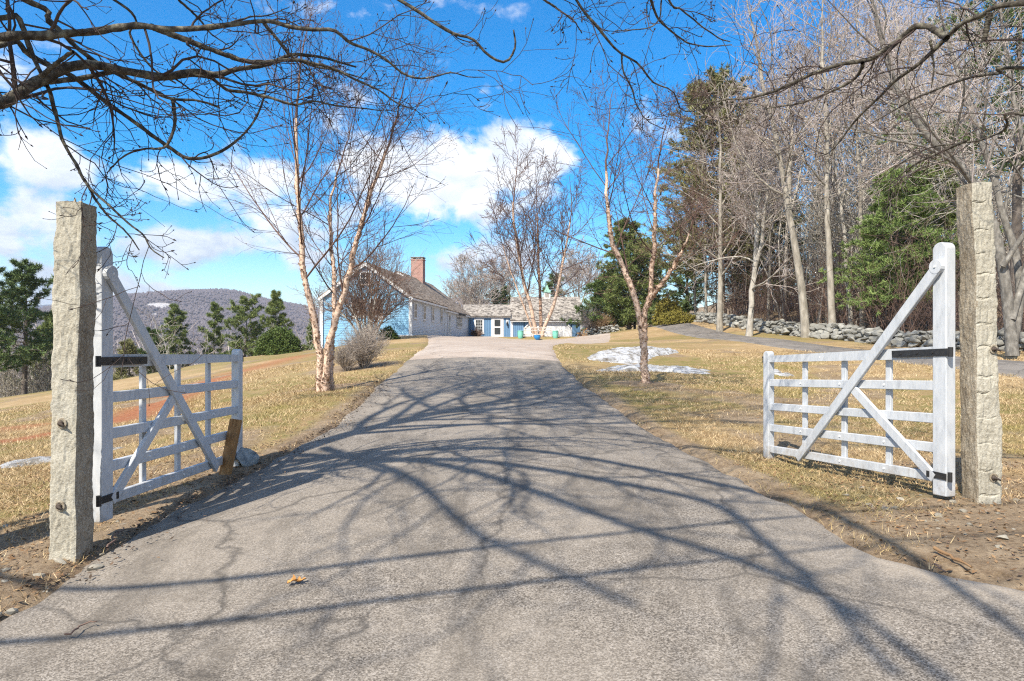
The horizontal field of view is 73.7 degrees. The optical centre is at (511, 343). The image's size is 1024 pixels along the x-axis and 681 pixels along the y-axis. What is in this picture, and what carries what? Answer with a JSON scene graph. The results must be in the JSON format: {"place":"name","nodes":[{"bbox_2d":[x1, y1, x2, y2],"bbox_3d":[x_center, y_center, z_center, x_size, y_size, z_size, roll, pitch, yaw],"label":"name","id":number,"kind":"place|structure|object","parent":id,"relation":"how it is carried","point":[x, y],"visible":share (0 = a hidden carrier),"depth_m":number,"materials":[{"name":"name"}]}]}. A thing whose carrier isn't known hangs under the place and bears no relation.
{"place":"outdoors","nodes":[
{"label":"outdoors","id":0,"kind":"place"},
{"bbox_2d":[11,292,317,369],"bbox_3d":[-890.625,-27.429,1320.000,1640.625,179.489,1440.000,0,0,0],"label":"hills","id":1,"kind":"structure","parent":0,"point":[161,304],"depth_m":1099.75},
{"bbox_2d":[1,288,319,369],"bbox_3d":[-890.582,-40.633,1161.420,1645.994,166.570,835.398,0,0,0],"label":"hillside forest","id":2,"kind":"object","parent":1,"relation":"on","point":[292,309],"visible":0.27,"depth_m":1155.28,"materials":[{"name":"plant"}]},
{"bbox_2d":[28,298,583,327],"bbox_3d":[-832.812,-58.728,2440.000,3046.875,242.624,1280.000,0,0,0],"label":"hills","id":3,"kind":"structure","parent":0,"point":[41,306],"depth_m":2463.05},
{"bbox_2d":[409,333,610,361],"bbox_3d":[1.333,-0.217,47.760,15.320,1.529,56.280,0,0,0],"label":"parking court","id":4,"kind":"object","parent":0,"point":[460,347],"visible":0.89,"depth_m":25.10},
{"bbox_2d":[468,328,484,336],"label":"bare shrub","id":5,"kind":"object","parent":4,"relation":"on","point":[475,333],"visible":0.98,"depth_m":74.84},
{"bbox_2d":[499,336,574,339],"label":"lawn island","id":6,"kind":"structure","parent":4,"relation":"on","point":[541,338],"depth_m":62.38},
{"bbox_2d":[517,331,523,338],"bbox_3d":[0.779,-0.822,62.300,0.590,0.780,0.590,0,0,0],"label":"urn planter","id":7,"kind":"object","parent":6,"relation":"on","point":[520,334],"visible":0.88,"depth_m":62.09,"materials":[{"name":"teal ceramic"}]},
{"bbox_2d":[524,327,551,336],"bbox_3d":[2.380,-1.001,62.841,2.604,1.070,0.228,0,0,0],"label":"rail fence","id":8,"kind":"object","parent":6,"relation":"on","point":[537,330],"visible":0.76,"depth_m":62.73,"materials":[{"name":"white wood"}]},
{"bbox_2d":[0,357,1023,680],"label":"driveway","id":9,"kind":"structure","parent":0,"point":[484,519],"depth_m":4.12,"materials":[{"name":"asphalt"}]},
{"bbox_2d":[64,621,96,634],"bbox_3d":[-2.255,1.482,3.570,0.046,0.022,0.165,0,0,14],"label":"stick","id":10,"kind":"object","parent":9,"relation":"on","point":[73,630],"visible":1,"depth_m":3.56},
{"bbox_2d":[87,564,103,570],"bbox_3d":[-2.757,1.481,4.519,0.095,0.046,0.064,0,0,-20],"label":"stone","id":11,"kind":"object","parent":9,"relation":"on","point":[94,566],"visible":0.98,"depth_m":4.50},
{"bbox_2d":[287,574,306,583],"bbox_3d":[-1.298,1.415,4.109,0.096,0.039,0.095,0,0,10],"label":"fallen leaf","id":12,"kind":"object","parent":9,"relation":"on","point":[298,579],"visible":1,"depth_m":4.12,"materials":[{"name":"orange plant"}]},
{"bbox_2d":[0,264,1023,621],"bbox_3d":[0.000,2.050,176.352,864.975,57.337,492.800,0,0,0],"label":"ground","id":13,"kind":"structure","parent":0,"point":[974,556],"depth_m":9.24,"materials":[{"name":"plant"}]},
{"bbox_2d":[0,266,46,372],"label":"pine tree","id":14,"kind":"object","parent":13,"relation":"on","point":[5,320],"visible":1,"depth_m":46.47,"materials":[{"name":"green plant"}]},
{"bbox_2d":[0,327,51,397],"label":"edge saplings","id":15,"kind":"object","parent":13,"relation":"on","point":[35,384],"visible":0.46,"depth_m":51.73,"materials":[{"name":"brown plant"}]},
{"bbox_2d":[0,257,53,394],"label":"pine tree","id":16,"kind":"object","parent":13,"relation":"on","point":[14,278],"visible":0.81,"depth_m":49.59,"materials":[{"name":"green plant"}]},
{"bbox_2d":[4,308,52,393],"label":"pine tree","id":17,"kind":"object","parent":13,"relation":"on","point":[47,323],"visible":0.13,"depth_m":59.42,"materials":[{"name":"green plant"}]},
{"bbox_2d":[53,558,65,564],"bbox_3d":[-3.089,1.483,4.668,0.127,0.051,0.065,0,0,44],"label":"stone","id":18,"kind":"object","parent":13,"relation":"on","point":[59,560],"visible":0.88,"depth_m":4.64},
{"bbox_2d":[0,447,123,468],"label":"snow patch","id":19,"kind":"object","parent":13,"relation":"on","point":[38,459],"visible":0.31,"depth_m":8.20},
{"bbox_2d":[48,198,96,561],"bbox_3d":[-3.082,0.260,4.787,0.237,2.555,0.259,0,0,0],"label":"granite post","id":20,"kind":"object","parent":13,"relation":"on","point":[71,519],"visible":0.99,"depth_m":4.71,"materials":[{"name":"stone"}]},
{"bbox_2d":[106,527,123,548],"bbox_3d":[-2.919,1.425,5.023,0.049,0.038,0.454,0,0,-20],"label":"stick","id":21,"kind":"object","parent":13,"relation":"on","point":[114,540],"visible":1,"depth_m":4.95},
{"bbox_2d":[113,338,154,379],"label":"pine tree","id":22,"kind":"object","parent":13,"relation":"on","point":[130,348],"visible":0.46,"depth_m":61.70,"materials":[{"name":"green plant"}]},
{"bbox_2d":[134,326,171,373],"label":"pine tree","id":23,"kind":"object","parent":13,"relation":"on","point":[155,339],"visible":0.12,"depth_m":65.69,"materials":[{"name":"green plant"}]},
{"bbox_2d":[92,247,243,522],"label":"wooden gate","id":24,"kind":"structure","parent":13,"relation":"on","point":[107,495],"depth_m":5.62,"materials":[{"name":"white paint"}]},
{"bbox_2d":[146,303,196,373],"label":"pine tree","id":25,"kind":"object","parent":13,"relation":"on","point":[174,310],"visible":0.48,"depth_m":77.77,"materials":[{"name":"green plant"}]},
{"bbox_2d":[0,378,400,589],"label":"edge debris","id":26,"kind":"object","parent":13,"relation":"on","point":[157,509],"visible":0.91,"depth_m":5.98,"materials":[{"name":"plant"}]},
{"bbox_2d":[197,301,230,353],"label":"pine tree","id":27,"kind":"object","parent":13,"relation":"on","point":[215,308],"visible":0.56,"depth_m":79.51,"materials":[{"name":"green plant"}]},
{"bbox_2d":[0,251,438,396],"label":"bare thicket","id":28,"kind":"object","parent":13,"relation":"on","point":[221,332],"visible":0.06,"depth_m":61.81,"materials":[{"name":"brown plant"}]},
{"bbox_2d":[219,418,241,474],"bbox_3d":[-2.924,1.096,7.081,0.135,0.636,0.217,0,0,40],"label":"prop board","id":29,"kind":"object","parent":13,"relation":"on","point":[231,443],"visible":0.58,"depth_m":7.06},
{"bbox_2d":[220,292,267,356],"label":"pine tree","id":30,"kind":"object","parent":13,"relation":"on","point":[238,317],"visible":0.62,"depth_m":75.58,"materials":[{"name":"green plant"}]},
{"bbox_2d":[236,447,258,466],"bbox_3d":[-2.878,1.257,7.414,0.247,0.270,0.230,0,0,0],"label":"rock","id":31,"kind":"object","parent":13,"relation":"on","point":[246,457],"visible":0.9,"depth_m":7.38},
{"bbox_2d":[248,289,294,355],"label":"pine tree","id":32,"kind":"object","parent":13,"relation":"on","point":[273,309],"visible":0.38,"depth_m":71.79,"materials":[{"name":"green plant"}]},
{"bbox_2d":[252,325,304,355],"bbox_3d":[-16.735,-0.218,48.991,3.660,2.329,3.371,0,0,0],"label":"evergreen shrub","id":33,"kind":"object","parent":13,"relation":"on","point":[280,340],"visible":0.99,"depth_m":48.28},
{"bbox_2d":[302,320,314,350],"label":"pine tree","id":34,"kind":"object","parent":13,"relation":"on","point":[309,346],"visible":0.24,"depth_m":83.74,"materials":[{"name":"green plant"}]},
{"bbox_2d":[194,0,475,391],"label":"birch tree","id":35,"kind":"object","parent":13,"relation":"on","point":[324,378],"visible":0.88,"depth_m":12.89,"materials":[{"name":"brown plant"}]},
{"bbox_2d":[334,338,369,370],"bbox_3d":[-4.371,0.263,17.947,1.263,0.970,1.148,0,0,0],"label":"bare shrub","id":36,"kind":"object","parent":13,"relation":"on","point":[347,357],"visible":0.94,"depth_m":17.78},
{"bbox_2d":[301,217,424,338],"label":"ornamental tree","id":37,"kind":"object","parent":13,"relation":"on","point":[369,310],"visible":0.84,"depth_m":44.95,"materials":[{"name":"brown plant"}]},
{"bbox_2d":[336,316,394,367],"bbox_3d":[-3.987,-0.057,18.304,1.619,1.469,1.963,0,0,0],"label":"bare shrub","id":38,"kind":"object","parent":13,"relation":"on","point":[370,347],"visible":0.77,"depth_m":18.20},
{"bbox_2d":[377,326,400,339],"bbox_3d":[-8.324,-0.756,45.998,1.700,1.130,1.510,0,0,0],"label":"evergreen shrub","id":39,"kind":"object","parent":13,"relation":"on","point":[391,333],"visible":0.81,"depth_m":45.72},
{"bbox_2d":[0,0,800,405],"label":"maple tree","id":40,"kind":"object","parent":13,"relation":"on","point":[52,74],"visible":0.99,"depth_m":5.07,"materials":[{"name":"brown plant"}]},
{"bbox_2d":[318,257,581,348],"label":"house","id":41,"kind":"structure","parent":13,"relation":"on","point":[434,311],"depth_m":69.72,"materials":[{"name":"blue"}]},
{"bbox_2d":[414,302,416,318],"bbox_3d":[-7.248,-2.500,51.436,0.064,1.270,1.034,0,0,6],"label":"window","id":42,"kind":"structure","parent":41,"relation":"in","point":[415,304],"depth_m":51.43,"materials":[{"name":"grey glass"}]},
{"bbox_2d":[423,304,426,320],"bbox_3d":[-6.945,-2.500,54.471,0.064,1.270,1.034,0,0,6],"label":"window","id":43,"kind":"structure","parent":41,"relation":"in","point":[424,306],"depth_m":54.40,"materials":[{"name":"grey glass"}]},
{"bbox_2d":[432,307,434,321],"bbox_3d":[-6.629,-2.500,57.625,0.064,1.270,1.034,0,0,6],"label":"window","id":44,"kind":"structure","parent":41,"relation":"in","point":[433,308],"depth_m":57.74,"materials":[{"name":"grey glass"}]},
{"bbox_2d":[448,313,450,335],"bbox_3d":[-5.910,-1.750,64.618,0.075,2.350,1.150,0,0,6],"label":"side door","id":45,"kind":"structure","parent":41,"relation":"in","point":[449,314],"depth_m":64.39,"materials":[{"name":"white wood"}]},
{"bbox_2d":[457,316,462,328],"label":"window","id":46,"kind":"structure","parent":41,"relation":"in","point":[459,319],"depth_m":70.05,"materials":[{"name":"grey glass"}]},
{"bbox_2d":[474,319,483,331],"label":"window","id":47,"kind":"structure","parent":41,"relation":"in","point":[478,323],"depth_m":75.97,"materials":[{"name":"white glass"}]},
{"bbox_2d":[491,317,503,336],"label":"entry door","id":48,"kind":"structure","parent":41,"relation":"in","point":[497,323],"depth_m":75.93,"materials":[{"name":"white wood"}]},
{"bbox_2d":[525,322,570,336],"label":"garage door","id":49,"kind":"structure","parent":41,"relation":"in","point":[564,331],"depth_m":76.06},
{"bbox_2d":[441,265,490,307],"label":"bare tree","id":50,"kind":"object","parent":13,"relation":"on","point":[453,296],"visible":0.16,"depth_m":103.06,"materials":[{"name":"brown plant"}]},
{"bbox_2d":[435,239,509,305],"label":"bare tree","id":51,"kind":"object","parent":13,"relation":"on","point":[477,289],"visible":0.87,"depth_m":91.75,"materials":[{"name":"grey plant"}]},
{"bbox_2d":[457,246,536,304],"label":"bare tree","id":52,"kind":"object","parent":13,"relation":"on","point":[508,275],"visible":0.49,"depth_m":97.23,"materials":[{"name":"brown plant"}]},
{"bbox_2d":[486,285,511,304],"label":"pine tree","id":53,"kind":"object","parent":13,"relation":"on","point":[499,299],"visible":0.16,"depth_m":95.33,"materials":[{"name":"green plant"}]},
{"bbox_2d":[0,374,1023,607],"bbox_3d":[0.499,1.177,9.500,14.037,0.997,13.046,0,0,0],"label":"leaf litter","id":54,"kind":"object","parent":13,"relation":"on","point":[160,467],"visible":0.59,"depth_m":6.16,"materials":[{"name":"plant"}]},
{"bbox_2d":[0,486,1023,616],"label":"pebbles","id":55,"kind":"object","parent":13,"relation":"on","point":[11,611],"visible":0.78,"depth_m":5.03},
{"bbox_2d":[0,455,1023,607],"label":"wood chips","id":56,"kind":"object","parent":13,"relation":"on","point":[734,473],"visible":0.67,"depth_m":5.45,"materials":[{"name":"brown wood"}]},
{"bbox_2d":[454,119,621,335],"bbox_3d":[3.097,-10.683,63.112,14.391,20.577,13.254,0,0,22],"label":"birch tree","id":57,"kind":"object","parent":13,"relation":"on","point":[537,242],"visible":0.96,"depth_m":63.15,"materials":[{"name":"brown plant"}]},
{"bbox_2d":[541,272,566,296],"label":"pine tree","id":58,"kind":"object","parent":13,"relation":"on","point":[550,283],"visible":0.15,"depth_m":99.31,"materials":[{"name":"green plant"}]},
{"bbox_2d":[549,234,604,304],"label":"bare tree","id":59,"kind":"object","parent":13,"relation":"on","point":[579,272],"visible":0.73,"depth_m":94.45,"materials":[{"name":"grey plant"}]},
{"bbox_2d":[575,304,603,333],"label":"bare shrub","id":60,"kind":"object","parent":13,"relation":"on","point":[587,322],"visible":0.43,"depth_m":70.35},
{"bbox_2d":[559,272,635,335],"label":"pine tree","id":61,"kind":"object","parent":13,"relation":"on","point":[596,285],"visible":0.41,"depth_m":70.72,"materials":[{"name":"green plant"}]},
{"bbox_2d":[583,325,619,335],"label":"retaining wall","id":62,"kind":"structure","parent":13,"relation":"on","point":[607,328],"depth_m":67.81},
{"bbox_2d":[589,309,616,333],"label":"bare shrub","id":63,"kind":"object","parent":13,"relation":"on","point":[604,321],"visible":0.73,"depth_m":69.50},
{"bbox_2d":[590,215,672,329],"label":"pine tree","id":64,"kind":"object","parent":13,"relation":"on","point":[628,315],"visible":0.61,"depth_m":68.73,"materials":[{"name":"green plant"}]},
{"bbox_2d":[519,60,744,383],"bbox_3d":[2.175,-2.614,13.995,3.652,6.963,4.758,0,0,-33],"label":"birch tree","id":65,"kind":"object","parent":13,"relation":"on","point":[642,324],"visible":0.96,"depth_m":13.82,"materials":[{"name":"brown plant"}]},
{"bbox_2d":[587,346,677,363],"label":"snow pile","id":66,"kind":"object","parent":13,"relation":"on","point":[628,355],"visible":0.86,"depth_m":21.69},
{"bbox_2d":[599,247,670,328],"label":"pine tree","id":67,"kind":"object","parent":13,"relation":"on","point":[640,293],"visible":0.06,"depth_m":72.78,"materials":[{"name":"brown plant"}]},
{"bbox_2d":[632,241,670,326],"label":"pine tree","id":68,"kind":"object","parent":13,"relation":"on","point":[659,266],"visible":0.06,"depth_m":81.58,"materials":[{"name":"green plant"}]},
{"bbox_2d":[596,364,710,373],"label":"snow patch","id":69,"kind":"object","parent":13,"relation":"on","point":[664,368],"visible":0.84,"depth_m":18.09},
{"bbox_2d":[652,292,681,325],"bbox_3d":[14.038,-3.105,61.996,3.135,3.180,2.568,0,0,0],"label":"evergreen shrub","id":70,"kind":"object","parent":13,"relation":"on","point":[666,304],"visible":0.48,"depth_m":61.58,"materials":[{"name":"green plant"}]},
{"bbox_2d":[654,310,696,324],"bbox_3d":[14.019,-2.235,58.058,3.948,1.415,2.437,0,0,0],"label":"evergreen shrub","id":71,"kind":"object","parent":13,"relation":"on","point":[678,317],"visible":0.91,"depth_m":57.48,"materials":[{"name":"green plant"}]},
{"bbox_2d":[631,155,743,312],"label":"tree","id":72,"kind":"object","parent":13,"relation":"on","point":[695,304],"visible":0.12,"depth_m":61.63,"materials":[{"name":"grey plant"}]},
{"bbox_2d":[661,219,716,312],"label":"pine tree","id":73,"kind":"object","parent":13,"relation":"on","point":[686,304],"visible":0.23,"depth_m":71.25,"materials":[{"name":"green plant"}]},
{"bbox_2d":[657,121,753,313],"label":"bare tree","id":74,"kind":"object","parent":13,"relation":"on","point":[704,257],"visible":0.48,"depth_m":55.58,"materials":[{"name":"grey plant"}]},
{"bbox_2d":[609,71,803,331],"bbox_3d":[13.408,-9.588,48.306,12.328,18.032,13.884,0,0,17],"label":"bare tree","id":75,"kind":"object","parent":13,"relation":"on","point":[719,322],"visible":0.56,"depth_m":46.82,"materials":[{"name":"grey plant"}]},
{"bbox_2d":[632,61,806,318],"bbox_3d":[16.853,-12.385,57.320,14.087,22.224,12.635,0,0,0],"label":"pine tree","id":76,"kind":"object","parent":13,"relation":"on","point":[715,75],"visible":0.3,"depth_m":56.82,"materials":[{"name":"green plant"}]},
{"bbox_2d":[678,111,779,313],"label":"bare tree","id":77,"kind":"object","parent":13,"relation":"on","point":[715,172],"visible":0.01,"depth_m":67.91,"materials":[{"name":"grey plant"}]},
{"bbox_2d":[669,73,820,320],"bbox_3d":[17.286,-10.297,50.310,13.160,17.841,9.276,0,0,-24],"label":"bare tree","id":78,"kind":"object","parent":13,"relation":"on","point":[769,268],"visible":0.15,"depth_m":49.86,"materials":[{"name":"grey plant"}]},
{"bbox_2d":[673,76,831,335],"bbox_3d":[14.570,-8.413,40.600,7.968,16.513,10.113,0,0,-16],"label":"bare tree","id":79,"kind":"object","parent":13,"relation":"on","point":[756,219],"visible":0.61,"depth_m":40.57,"materials":[{"name":"grey plant"}]},
{"bbox_2d":[727,193,777,311],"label":"pine tree","id":80,"kind":"object","parent":13,"relation":"on","point":[741,279],"visible":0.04,"depth_m":65.46,"materials":[{"name":"green plant"}]},
{"bbox_2d":[715,86,808,311],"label":"bare tree","id":81,"kind":"object","parent":13,"relation":"on","point":[759,188],"visible":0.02,"depth_m":58.66,"materials":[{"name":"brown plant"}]},
{"bbox_2d":[659,0,879,337],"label":"bare tree","id":82,"kind":"object","parent":13,"relation":"on","point":[805,331],"visible":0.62,"depth_m":36.93,"materials":[{"name":"grey plant"}]},
{"bbox_2d":[732,188,818,311],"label":"pine tree","id":83,"kind":"object","parent":13,"relation":"on","point":[765,252],"visible":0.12,"depth_m":55.82,"materials":[{"name":"green plant"}]},
{"bbox_2d":[774,369,793,376],"label":"snow patch","id":84,"kind":"object","parent":13,"relation":"on","point":[779,373],"visible":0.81,"depth_m":18.13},
{"bbox_2d":[722,39,876,315],"bbox_3d":[22.655,-12.765,51.541,11.987,21.846,13.718,0,0,0],"label":"bare tree","id":85,"kind":"object","parent":13,"relation":"on","point":[785,251],"visible":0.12,"depth_m":52.04,"materials":[{"name":"grey plant"}]},
{"bbox_2d":[714,0,887,323],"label":"bare tree","id":86,"kind":"object","parent":13,"relation":"on","point":[830,291],"visible":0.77,"depth_m":35.88,"materials":[{"name":"grey plant"}]},
{"bbox_2d":[780,21,860,296],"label":"bare tree","id":87,"kind":"object","parent":13,"relation":"on","point":[821,93],"visible":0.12,"depth_m":59.29,"materials":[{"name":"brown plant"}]},
{"bbox_2d":[626,0,1023,328],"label":"sapling thicket","id":88,"kind":"object","parent":13,"relation":"on","point":[813,231],"visible":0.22,"depth_m":42.59,"materials":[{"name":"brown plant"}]},
{"bbox_2d":[725,0,928,324],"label":"bare tree","id":89,"kind":"object","parent":13,"relation":"on","point":[850,311],"visible":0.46,"depth_m":37.92,"materials":[{"name":"grey plant"}]},
{"bbox_2d":[800,176,858,287],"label":"pine tree","id":90,"kind":"object","parent":13,"relation":"on","point":[822,230],"visible":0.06,"depth_m":61.64,"materials":[{"name":"green plant"}]},
{"bbox_2d":[637,0,1023,278],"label":"maple tree","id":91,"kind":"object","parent":13,"relation":"on","point":[944,37],"visible":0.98,"depth_m":5.91,"materials":[{"name":"brown plant"}]},
{"bbox_2d":[690,311,1023,351],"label":"stone wall","id":92,"kind":"structure","parent":13,"relation":"on","point":[856,333],"depth_m":33.98,"materials":[{"name":"stone"}]},
{"bbox_2d":[762,242,954,496],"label":"wooden gate","id":93,"kind":"structure","parent":13,"relation":"on","point":[939,275],"depth_m":6.24,"materials":[{"name":"white paint"}]},
{"bbox_2d":[697,175,1023,332],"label":"undergrowth","id":94,"kind":"object","parent":13,"relation":"on","point":[758,295],"visible":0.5,"depth_m":39.62,"materials":[{"name":"plant"}]},
{"bbox_2d":[765,0,973,328],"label":"bare tree","id":95,"kind":"object","parent":13,"relation":"on","point":[860,216],"visible":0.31,"depth_m":37.53,"materials":[{"name":"grey plant"}]},
{"bbox_2d":[825,2,945,261],"bbox_3d":[29.493,-16.168,55.784,10.838,25.108,8.944,0,0,0],"label":"bare tree","id":96,"kind":"object","parent":13,"relation":"on","point":[868,78],"visible":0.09,"depth_m":55.55,"materials":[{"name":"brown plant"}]},
{"bbox_2d":[749,0,1023,356],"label":"bare tree","id":97,"kind":"object","parent":13,"relation":"on","point":[1012,311],"visible":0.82,"depth_m":20.64,"materials":[{"name":"grey plant"}]},
{"bbox_2d":[816,163,959,329],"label":"hemlock tree","id":98,"kind":"object","parent":13,"relation":"on","point":[869,239],"visible":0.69,"depth_m":34.38,"materials":[{"name":"plant"}]},
{"bbox_2d":[802,0,1023,231],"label":"bare tree","id":99,"kind":"object","parent":13,"relation":"on","point":[896,25],"visible":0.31,"depth_m":39.19,"materials":[{"name":"grey plant"}]},
{"bbox_2d":[812,0,1013,303],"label":"bare tree","id":100,"kind":"object","parent":13,"relation":"on","point":[909,12],"visible":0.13,"depth_m":44.83,"materials":[{"name":"grey plant"}]},
{"bbox_2d":[864,0,961,164],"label":"bare tree","id":101,"kind":"object","parent":13,"relation":"on","point":[915,47],"visible":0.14,"depth_m":60.18,"materials":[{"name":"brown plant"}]},
{"bbox_2d":[865,146,1006,324],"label":"hemlock tree","id":102,"kind":"object","parent":13,"relation":"on","point":[944,205],"visible":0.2,"depth_m":37.23,"materials":[{"name":"plant"}]},
{"bbox_2d":[863,0,1023,275],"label":"bare tree","id":103,"kind":"object","parent":13,"relation":"on","point":[950,68],"visible":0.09,"depth_m":51.71,"materials":[{"name":"grey plant"}]},
{"bbox_2d":[874,0,1023,343],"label":"bare tree","id":104,"kind":"object","parent":13,"relation":"on","point":[1016,225],"visible":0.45,"depth_m":26.00,"materials":[{"name":"grey plant"}]},
{"bbox_2d":[933,546,972,567],"bbox_3d":[2.681,1.294,4.154,0.035,0.031,0.342,0,0,0],"label":"stick","id":105,"kind":"object","parent":13,"relation":"on","point":[937,549],"visible":1,"depth_m":4.17,"materials":[{"name":"wood"}]},
{"bbox_2d":[896,0,1023,194],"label":"bare tree","id":106,"kind":"object","parent":13,"relation":"on","point":[961,68],"visible":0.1,"depth_m":46.05,"materials":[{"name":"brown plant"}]},
{"bbox_2d":[956,182,1002,503],"bbox_3d":[3.882,-0.001,5.662,0.267,2.689,0.270,0,0,0],"label":"granite post","id":107,"kind":"object","parent":13,"relation":"on","point":[981,440],"visible":0.99,"depth_m":5.58,"materials":[{"name":"stone"}]},
{"bbox_2d":[995,535,1008,538],"bbox_3d":[3.307,1.303,4.610,0.081,0.034,0.055,0,0,0],"label":"stone","id":108,"kind":"object","parent":13,"relation":"on","point":[1002,536],"visible":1,"depth_m":4.59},
{"bbox_2d":[0,0,1023,312],"label":"sky","id":109,"kind":"structure","parent":0,"point":[29,190],"materials":[{"name":"blue"}]},
{"bbox_2d":[653,323,1023,378],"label":"lane","id":110,"kind":"structure","parent":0,"point":[1007,367],"depth_m":31.44,"materials":[{"name":"asphalt"}]},
{"bbox_3d":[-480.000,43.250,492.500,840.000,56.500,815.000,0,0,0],"label":"valley floor","id":111,"kind":"structure","parent":0,"visible":0},
{"bbox_2d":[0,307,311,396],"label":"valley woods","id":112,"kind":"object","parent":111,"relation":"on","point":[137,342],"depth_m":99.75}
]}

